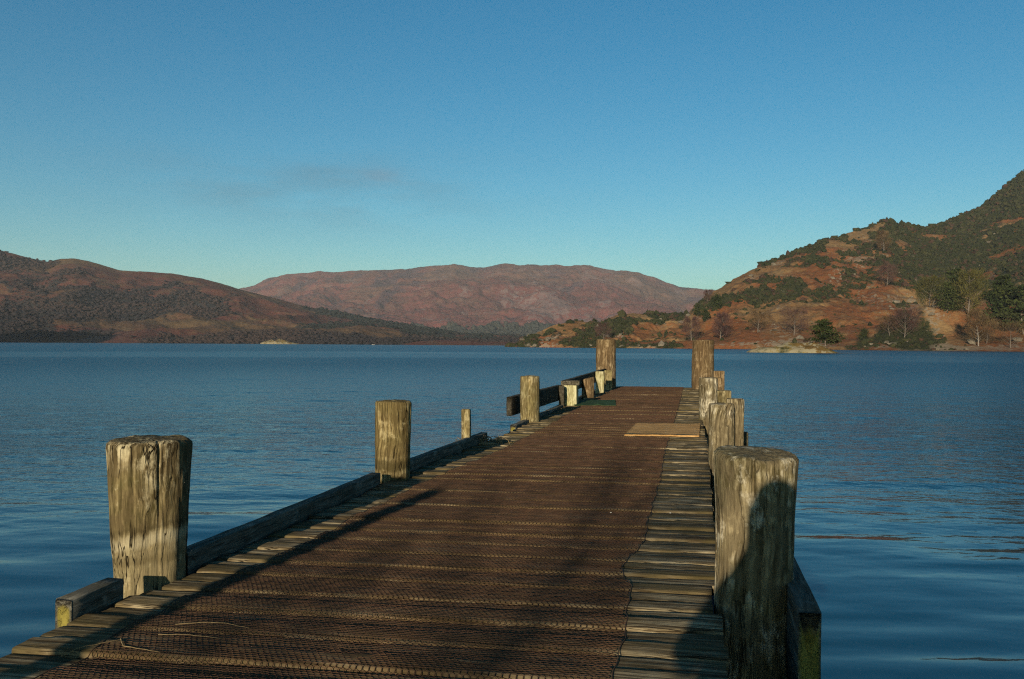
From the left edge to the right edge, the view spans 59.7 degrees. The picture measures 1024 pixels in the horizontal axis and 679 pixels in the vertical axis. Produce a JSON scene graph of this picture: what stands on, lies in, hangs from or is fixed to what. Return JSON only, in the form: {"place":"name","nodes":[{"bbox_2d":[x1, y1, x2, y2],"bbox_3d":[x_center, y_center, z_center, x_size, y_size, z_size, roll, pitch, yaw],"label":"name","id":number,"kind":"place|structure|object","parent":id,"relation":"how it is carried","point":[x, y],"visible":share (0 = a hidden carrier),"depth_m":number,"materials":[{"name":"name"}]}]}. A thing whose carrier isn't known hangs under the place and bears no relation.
{"place":"outdoors","nodes":[
{"label":"outdoors","id":0,"kind":"place"},
{"bbox_2d":[0,251,515,344],"bbox_3d":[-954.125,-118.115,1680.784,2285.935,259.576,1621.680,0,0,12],"label":"hill","id":1,"kind":"structure","parent":0,"point":[263,312],"depth_m":1444.03,"materials":[{"name":"brown plant"}]},
{"bbox_2d":[0,250,527,344],"bbox_3d":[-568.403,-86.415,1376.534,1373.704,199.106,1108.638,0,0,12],"label":"bare woodland","id":2,"kind":"object","parent":1,"relation":"on","point":[303,335],"visible":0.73,"depth_m":1337.08,"materials":[{"name":"brown plant"}]},
{"bbox_2d":[240,263,714,329],"bbox_3d":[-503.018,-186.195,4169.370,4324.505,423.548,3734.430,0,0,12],"label":"hill","id":3,"kind":"structure","parent":0,"point":[435,296],"depth_m":3736.53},
{"bbox_2d":[411,320,561,334],"bbox_3d":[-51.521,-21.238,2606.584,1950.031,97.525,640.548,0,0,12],"label":"plantation","id":4,"kind":"object","parent":3,"relation":"on","point":[497,327],"visible":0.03,"depth_m":2817.56,"materials":[{"name":"plant"}]},
{"bbox_2d":[0,342,1023,678],"bbox_3d":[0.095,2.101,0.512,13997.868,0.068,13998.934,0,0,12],"label":"lake water","id":5,"kind":"structure","parent":0,"point":[908,548],"depth_m":18.45,"materials":[{"name":"blue liquid"}]},
{"bbox_2d":[260,339,297,343],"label":"islet","id":6,"kind":"object","parent":5,"relation":"in","point":[278,341],"visible":0.48,"depth_m":1017.34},
{"bbox_2d":[0,339,821,678],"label":"jetty","id":7,"kind":"object","parent":5,"relation":"in","point":[568,537],"visible":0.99,"depth_m":4.40,"materials":[{"name":"wood"}]},
{"bbox_2d":[61,639,119,655],"bbox_3d":[-1.627,1.195,3.466,0.229,0.021,0.008,1,0,-41],"label":"twig","id":8,"kind":"object","parent":7,"relation":"on","point":[85,646],"visible":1,"depth_m":3.44,"materials":[{"name":"brown wood"}]},
{"bbox_2d":[120,638,157,651],"bbox_3d":[-1.456,1.188,3.446,0.272,0.007,0.044,0,0,36],"label":"twig","id":9,"kind":"object","parent":7,"relation":"on","point":[134,647],"visible":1,"depth_m":3.43,"materials":[{"name":"wood"}]},
{"bbox_2d":[158,634,214,637],"bbox_3d":[-1.298,1.194,3.599,0.268,0.004,0.019,0,0,8],"label":"twig","id":10,"kind":"object","parent":7,"relation":"on","point":[181,634],"visible":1,"depth_m":3.61,"materials":[{"name":"brown wood"}]},
{"bbox_2d":[176,622,246,627],"bbox_3d":[-1.241,1.188,3.720,0.320,0.005,0.048,0,0,7],"label":"twig","id":11,"kind":"object","parent":7,"relation":"on","point":[207,622],"visible":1,"depth_m":3.73,"materials":[{"name":"brown wood"}]},
{"bbox_2d":[456,435,509,443],"bbox_3d":[-0.351,1.205,10.694,0.658,0.121,0.269,0,0,-2],"label":"grass tuft","id":12,"kind":"object","parent":7,"relation":"on","point":[489,442],"visible":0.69,"depth_m":10.65,"materials":[{"name":"green plant"}]},
{"bbox_2d":[574,399,615,405],"bbox_3d":[1.750,1.272,18.011,0.837,0.037,1.797,0,0,12],"label":"rubber mat","id":13,"kind":"object","parent":7,"relation":"on","point":[599,402],"visible":1,"depth_m":17.84,"materials":[{"name":"green rubber"}]},
{"bbox_2d":[624,423,699,436],"bbox_3d":[2.120,1.245,12.382,0.969,0.042,1.878,0,0,12],"label":"wooden board","id":14,"kind":"object","parent":7,"relation":"on","point":[666,429],"visible":1,"depth_m":12.07,"materials":[{"name":"brown wood"}]},
{"bbox_2d":[747,342,837,352],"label":"islet","id":15,"kind":"object","parent":5,"relation":"in","point":[798,347],"visible":0.32,"depth_m":251.75,"materials":[{"name":"beige stone"}]},
{"bbox_2d":[805,318,847,345],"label":"pine tree","id":16,"kind":"object","parent":15,"relation":"on","point":[821,328],"visible":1,"depth_m":249.85,"materials":[{"name":"green plant"}]},
{"bbox_2d":[0,0,1023,289],"label":"sky","id":17,"kind":"structure","parent":0,"point":[238,144],"materials":[{"name":"blue"}]},
{"bbox_2d":[522,174,1023,351],"bbox_3d":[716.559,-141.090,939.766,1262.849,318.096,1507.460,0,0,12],"label":"hill","id":18,"kind":"structure","parent":0,"point":[948,326],"depth_m":551.25,"materials":[{"name":"brown plant"}]},
{"bbox_2d":[592,321,611,338],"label":"bare tree","id":19,"kind":"object","parent":18,"relation":"on","point":[602,328],"visible":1,"depth_m":518.45,"materials":[{"name":"brown plant"}]},
{"bbox_2d":[676,314,703,340],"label":"bare tree","id":20,"kind":"object","parent":18,"relation":"on","point":[694,321],"visible":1,"depth_m":495.55,"materials":[{"name":"brown plant"}]},
{"bbox_2d":[693,303,701,315],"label":"evergreen bush","id":21,"kind":"object","parent":18,"relation":"on","point":[697,310],"visible":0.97,"depth_m":586.75,"materials":[{"name":"green plant"}]},
{"bbox_2d":[699,307,711,320],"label":"evergreen bush","id":22,"kind":"object","parent":18,"relation":"on","point":[705,312],"visible":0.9,"depth_m":570.37,"materials":[{"name":"green plant"}]},
{"bbox_2d":[702,289,713,300],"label":"bare tree","id":23,"kind":"object","parent":18,"relation":"on","point":[707,292],"visible":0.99,"depth_m":654.43,"materials":[{"name":"brown plant"}]},
{"bbox_2d":[710,292,723,307],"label":"evergreen bush","id":24,"kind":"object","parent":18,"relation":"on","point":[716,299],"visible":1,"depth_m":583.76,"materials":[{"name":"green plant"}]},
{"bbox_2d":[710,312,733,337],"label":"bare tree","id":25,"kind":"object","parent":18,"relation":"on","point":[720,315],"visible":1,"depth_m":485.43,"materials":[{"name":"brown plant"}]},
{"bbox_2d":[746,307,770,332],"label":"bare tree","id":26,"kind":"object","parent":18,"relation":"on","point":[755,315],"visible":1,"depth_m":482.02,"materials":[{"name":"brown plant"}]},
{"bbox_2d":[505,169,1023,349],"bbox_3d":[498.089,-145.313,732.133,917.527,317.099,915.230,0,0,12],"label":"juniper scrub","id":27,"kind":"object","parent":18,"relation":"on","point":[619,324],"visible":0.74,"depth_m":735.60,"materials":[{"name":"green plant"}]},
{"bbox_2d":[520,233,1022,350],"bbox_3d":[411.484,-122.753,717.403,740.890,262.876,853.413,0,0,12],"label":"boulders","id":28,"kind":"object","parent":18,"relation":"on","point":[969,341],"visible":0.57,"depth_m":497.83,"materials":[{"name":"grey stone"}]},
{"bbox_2d":[779,305,815,335],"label":"bare tree","id":29,"kind":"object","parent":18,"relation":"on","point":[795,313],"visible":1,"depth_m":466.77,"materials":[{"name":"brown plant"}]},
{"bbox_2d":[856,326,868,339],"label":"evergreen bush","id":30,"kind":"object","parent":18,"relation":"on","point":[864,333],"visible":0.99,"depth_m":445.94,"materials":[{"name":"green plant"}]},
{"bbox_2d":[875,230,893,250],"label":"bare tree","id":31,"kind":"object","parent":18,"relation":"on","point":[883,235],"visible":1,"depth_m":776.19,"materials":[{"name":"brown plant"}]},
{"bbox_2d":[874,262,900,284],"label":"bare tree","id":32,"kind":"object","parent":18,"relation":"on","point":[883,268],"visible":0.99,"depth_m":644.02,"materials":[{"name":"brown plant"}]},
{"bbox_2d":[876,311,900,335],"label":"bare tree","id":33,"kind":"object","parent":18,"relation":"on","point":[887,321],"visible":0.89,"depth_m":446.75,"materials":[{"name":"brown plant"}]},
{"bbox_2d":[883,304,925,336],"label":"bare tree","id":34,"kind":"object","parent":18,"relation":"on","point":[904,314],"visible":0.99,"depth_m":438.46,"materials":[{"name":"brown plant"}]},
{"bbox_2d":[906,272,947,306],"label":"tree","id":35,"kind":"object","parent":18,"relation":"on","point":[924,280],"visible":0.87,"depth_m":469.86,"materials":[{"name":"green plant"}]},
{"bbox_2d":[930,281,970,312],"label":"evergreen bush","id":36,"kind":"object","parent":18,"relation":"on","point":[947,300],"visible":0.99,"depth_m":448.36,"materials":[{"name":"green plant"}]},
{"bbox_2d":[935,267,967,308],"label":"pine tree","id":37,"kind":"object","parent":18,"relation":"on","point":[953,276],"visible":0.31,"depth_m":464.67,"materials":[{"name":"green plant"}]},
{"bbox_2d":[946,266,993,317],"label":"bare tree","id":38,"kind":"object","parent":18,"relation":"on","point":[970,292],"visible":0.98,"depth_m":443.75,"materials":[{"name":"green plant"}]},
{"bbox_2d":[959,306,994,345],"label":"bare tree","id":39,"kind":"object","parent":18,"relation":"on","point":[970,315],"visible":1,"depth_m":412.06,"materials":[{"name":"brown plant"}]},
{"bbox_2d":[973,315,1003,343],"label":"bare tree","id":40,"kind":"object","parent":18,"relation":"on","point":[987,335],"visible":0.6,"depth_m":413.66,"materials":[{"name":"brown plant"}]},
{"bbox_2d":[979,284,1012,329],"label":"evergreen bush","id":41,"kind":"object","parent":18,"relation":"on","point":[996,299],"visible":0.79,"depth_m":432.83,"materials":[{"name":"green plant"}]},
{"bbox_2d":[987,274,1017,327],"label":"pine tree","id":42,"kind":"object","parent":18,"relation":"on","point":[1002,279],"visible":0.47,"depth_m":437.13,"materials":[{"name":"green plant"}]},
{"bbox_2d":[985,317,1023,347],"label":"bare tree","id":43,"kind":"object","parent":18,"relation":"on","point":[1010,328],"visible":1,"depth_m":397.04,"materials":[{"name":"brown plant"}]},
{"bbox_2d":[994,284,1023,334],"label":"pine tree","id":44,"kind":"object","parent":18,"relation":"on","point":[1015,314],"visible":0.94,"depth_m":424.38,"materials":[{"name":"green plant"}]}
]}

